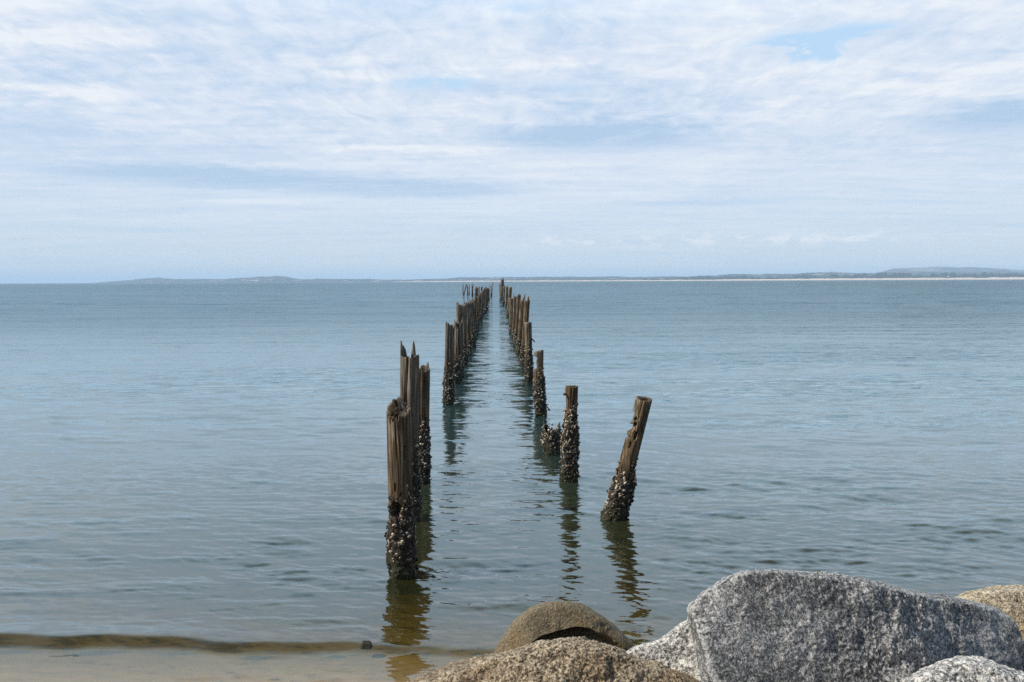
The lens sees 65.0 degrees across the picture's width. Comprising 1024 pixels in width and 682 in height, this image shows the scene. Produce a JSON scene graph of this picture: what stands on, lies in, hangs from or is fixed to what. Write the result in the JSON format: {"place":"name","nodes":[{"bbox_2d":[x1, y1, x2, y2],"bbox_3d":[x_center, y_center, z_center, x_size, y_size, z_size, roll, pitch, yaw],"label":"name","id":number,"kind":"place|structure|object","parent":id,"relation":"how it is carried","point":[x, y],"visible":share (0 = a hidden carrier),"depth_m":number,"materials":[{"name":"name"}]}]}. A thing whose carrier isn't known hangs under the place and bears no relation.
{"place":"outdoors","nodes":[
{"label":"outdoors","id":0,"kind":"place"},
{"bbox_2d":[0,643,643,681],"bbox_3d":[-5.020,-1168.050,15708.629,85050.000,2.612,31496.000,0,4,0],"label":"seabed","id":1,"kind":"structure","parent":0,"point":[191,664],"depth_m":7.56,"materials":[{"name":"beige sand"}]},
{"bbox_2d":[0,279,1023,647],"bbox_3d":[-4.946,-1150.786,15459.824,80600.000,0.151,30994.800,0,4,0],"label":"sea","id":2,"kind":"structure","parent":0,"point":[192,463],"depth_m":16.37,"materials":[{"name":"liquid"}]},
{"bbox_2d":[361,640,371,649],"bbox_3d":[-1.389,2.903,7.685,0.112,0.072,0.098,0,4,0],"label":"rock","id":3,"kind":"object","parent":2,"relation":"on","point":[367,644],"visible":1,"depth_m":7.65,"materials":[{"name":"grey stone"}]},
{"bbox_2d":[384,397,418,578],"bbox_3d":[-1.319,2.108,9.534,0.416,2.887,0.404,0,4,0],"label":"jetty pile","id":4,"kind":"object","parent":2,"relation":"in","point":[401,557],"visible":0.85,"depth_m":9.40,"materials":[{"name":"brown wood"}]},
{"bbox_2d":[400,340,422,520],"bbox_3d":[-1.504,1.679,11.763,0.382,3.412,0.388,0,4,0],"label":"jetty pile","id":5,"kind":"object","parent":2,"relation":"in","point":[409,380],"visible":0.44,"depth_m":11.62,"materials":[{"name":"brown wood"}]},
{"bbox_2d":[419,363,431,484],"bbox_3d":[-1.581,1.793,13.962,0.349,2.859,0.379,-4,5,-39],"label":"jetty pile","id":6,"kind":"object","parent":2,"relation":"in","point":[425,457],"visible":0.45,"depth_m":13.84,"materials":[{"name":"brown wood"}]},
{"bbox_2d":[441,321,455,404],"bbox_3d":[-1.801,0.998,22.883,0.434,3.118,0.389,0,4,0],"label":"jetty pile","id":7,"kind":"object","parent":2,"relation":"in","point":[448,389],"visible":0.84,"depth_m":22.75,"materials":[{"name":"brown wood"}]},
{"bbox_2d":[454,318,462,384],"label":"jetty pile","id":8,"kind":"object","parent":2,"relation":"in","point":[457,353],"visible":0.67,"depth_m":27.20,"materials":[{"name":"brown wood"}]},
{"bbox_2d":[456,301,464,377],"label":"jetty pile","id":9,"kind":"object","parent":2,"relation":"in","point":[459,312],"visible":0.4,"depth_m":29.12,"materials":[{"name":"brown wood"}]},
{"bbox_2d":[463,302,468,364],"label":"jetty pile","id":10,"kind":"object","parent":2,"relation":"in","point":[465,347],"visible":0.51,"depth_m":33.63,"materials":[{"name":"brown wood"}]},
{"bbox_2d":[464,302,471,354],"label":"jetty pile","id":11,"kind":"object","parent":2,"relation":"in","point":[469,343],"visible":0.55,"depth_m":38.01,"materials":[{"name":"brown wood"}]},
{"bbox_2d":[467,299,476,347],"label":"jetty pile","id":12,"kind":"object","parent":2,"relation":"in","point":[473,340],"visible":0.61,"depth_m":42.14,"materials":[{"name":"brown wood"}]},
{"bbox_2d":[469,299,476,339],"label":"jetty pile","id":13,"kind":"object","parent":2,"relation":"in","point":[475,330],"visible":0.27,"depth_m":47.28,"materials":[{"name":"brown wood"}]},
{"bbox_2d":[472,300,477,335],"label":"jetty pile","id":14,"kind":"object","parent":2,"relation":"in","point":[476,323],"visible":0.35,"depth_m":51.44,"materials":[{"name":"brown wood"}]},
{"bbox_2d":[474,296,478,330],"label":"jetty pile","id":15,"kind":"object","parent":2,"relation":"in","point":[475,298],"visible":0.34,"depth_m":55.91,"materials":[{"name":"brown wood"}]},
{"bbox_2d":[478,295,480,327],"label":"jetty pile","id":16,"kind":"object","parent":2,"relation":"in","point":[479,300],"visible":0.38,"depth_m":60.24,"materials":[{"name":"brown wood"}]},
{"bbox_2d":[480,290,483,321],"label":"jetty pile","id":17,"kind":"object","parent":2,"relation":"in","point":[481,313],"visible":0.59,"depth_m":69.16,"materials":[{"name":"brown wood"}]},
{"bbox_2d":[483,288,485,314],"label":"jetty pile","id":18,"kind":"object","parent":2,"relation":"in","point":[484,289],"visible":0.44,"depth_m":82.09,"materials":[{"name":"brown wood"}]},
{"bbox_2d":[485,287,486,312],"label":"jetty pile","id":19,"kind":"object","parent":2,"relation":"in","point":[486,301],"visible":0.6,"depth_m":88.24,"materials":[{"name":"brown wood"}]},
{"bbox_2d":[499,278,503,300],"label":"jetty pile","id":20,"kind":"object","parent":2,"relation":"in","point":[501,290],"visible":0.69,"depth_m":143.87,"materials":[{"name":"brown wood"}]},
{"bbox_2d":[502,285,504,304],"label":"jetty pile","id":21,"kind":"object","parent":2,"relation":"in","point":[503,302],"visible":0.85,"depth_m":115.56,"materials":[{"name":"brown wood"}]},
{"bbox_2d":[505,286,507,307],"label":"jetty pile","id":22,"kind":"object","parent":2,"relation":"in","point":[506,294],"visible":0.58,"depth_m":103.56,"materials":[{"name":"brown wood"}]},
{"bbox_2d":[506,287,511,316],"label":"jetty pile","id":23,"kind":"object","parent":2,"relation":"in","point":[509,296],"visible":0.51,"depth_m":78.11,"materials":[{"name":"brown wood"}]},
{"bbox_2d":[508,298,512,332],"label":"jetty pile","id":24,"kind":"object","parent":2,"relation":"in","point":[510,312],"visible":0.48,"depth_m":53.99,"materials":[{"name":"brown wood"}]},
{"bbox_2d":[511,294,516,338],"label":"jetty pile","id":25,"kind":"object","parent":2,"relation":"in","point":[514,315],"visible":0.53,"depth_m":48.44,"materials":[{"name":"brown wood"}]},
{"bbox_2d":[513,294,520,346],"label":"jetty pile","id":26,"kind":"object","parent":2,"relation":"in","point":[518,298],"visible":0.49,"depth_m":42.52,"materials":[{"name":"brown wood"}]},
{"bbox_2d":[515,295,524,354],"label":"jetty pile","id":27,"kind":"object","parent":2,"relation":"in","point":[519,336],"visible":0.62,"depth_m":38.12,"materials":[{"name":"brown wood"}]},
{"bbox_2d":[519,296,529,365],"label":"jetty pile","id":28,"kind":"object","parent":2,"relation":"in","point":[525,319],"visible":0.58,"depth_m":33.05,"materials":[{"name":"brown wood"}]},
{"bbox_2d":[523,322,534,382],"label":"jetty pile","id":29,"kind":"object","parent":2,"relation":"in","point":[528,367],"visible":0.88,"depth_m":27.56,"materials":[{"name":"wood"}]},
{"bbox_2d":[532,350,549,416],"bbox_3d":[0.756,1.457,20.938,0.480,2.469,0.417,0,4,0],"label":"jetty pile","id":30,"kind":"object","parent":2,"relation":"in","point":[540,404],"visible":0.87,"depth_m":20.78,"materials":[{"name":"wood"}]},
{"bbox_2d":[540,419,562,455],"bbox_3d":[0.807,2.316,16.348,0.488,1.440,0.444,0,4,0],"label":"jetty pile","id":31,"kind":"object","parent":2,"relation":"in","point":[550,440],"visible":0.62,"depth_m":16.18,"materials":[{"name":"wood"}]},
{"bbox_2d":[559,385,580,481],"bbox_3d":[1.020,1.988,14.151,0.390,2.419,0.392,0,4,0],"label":"jetty pile","id":32,"kind":"object","parent":2,"relation":"in","point":[569,448],"visible":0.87,"depth_m":14.00,"materials":[{"name":"wood"}]},
{"bbox_2d":[600,396,651,520],"bbox_3d":[1.610,2.086,11.800,0.881,2.568,0.409,0,4,0],"label":"jetty pile","id":33,"kind":"object","parent":2,"relation":"in","point":[620,500],"visible":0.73,"depth_m":11.68,"materials":[{"name":"brown wood"}]},
{"bbox_2d":[0,0,1023,282],"label":"sky","id":34,"kind":"structure","parent":0,"point":[140,139],"materials":[{"name":"blue"}]},
{"bbox_2d":[97,271,1023,282],"bbox_3d":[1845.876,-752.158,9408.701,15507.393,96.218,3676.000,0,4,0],"label":"hills","id":35,"kind":"structure","parent":0,"point":[290,279],"depth_m":8997.02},
{"bbox_2d":[643,272,1023,279],"bbox_3d":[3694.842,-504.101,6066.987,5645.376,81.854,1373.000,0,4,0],"label":"dune scrub","id":36,"kind":"object","parent":35,"relation":"on","point":[909,275],"visible":0.77,"depth_m":6170.91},
{"bbox_2d":[494,601,633,652],"bbox_3d":[0.532,2.466,5.926,1.550,1.249,1.297,0,4,0],"label":"boulder","id":37,"kind":"object","parent":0,"point":[551,620],"visible":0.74,"depth_m":5.63,"materials":[{"name":"brown stone"}]},
{"bbox_2d":[405,277,1023,281],"bbox_3d":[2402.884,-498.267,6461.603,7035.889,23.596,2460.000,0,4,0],"label":"beach","id":38,"kind":"structure","parent":0,"point":[775,279],"depth_m":5890.94,"materials":[{"name":"beige sand"}]},
{"bbox_2d":[879,266,1023,272],"bbox_3d":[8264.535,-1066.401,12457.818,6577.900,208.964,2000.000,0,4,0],"label":"inland hills","id":39,"kind":"structure","parent":0,"point":[950,269],"depth_m":12379.51,"materials":[{"name":"grey"}]},
{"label":"shore bank","id":40,"kind":"structure","parent":0,"visible":0},
{"bbox_2d":[407,636,699,681],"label":"boulder","id":41,"kind":"object","parent":40,"relation":"on","point":[576,659],"visible":0.98,"depth_m":3.96,"materials":[{"name":"brown stone"}]},
{"bbox_2d":[626,620,700,681],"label":"boulder","id":42,"kind":"object","parent":40,"relation":"on","point":[673,648],"visible":0.43,"depth_m":4.22,"materials":[{"name":"stone"}]},
{"bbox_2d":[687,569,1023,681],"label":"boulder","id":43,"kind":"object","parent":40,"relation":"on","point":[770,625],"visible":0.96,"depth_m":3.78,"materials":[{"name":"grey stone"}]},
{"bbox_2d":[902,655,1023,681],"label":"boulder","id":44,"kind":"object","parent":40,"relation":"on","point":[957,668],"visible":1,"depth_m":3.25,"materials":[{"name":"stone"}]},
{"bbox_2d":[956,585,1023,642],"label":"boulder","id":45,"kind":"object","parent":40,"relation":"on","point":[1008,600],"visible":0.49,"depth_m":5.30,"materials":[{"name":"beige stone"}]}
]}

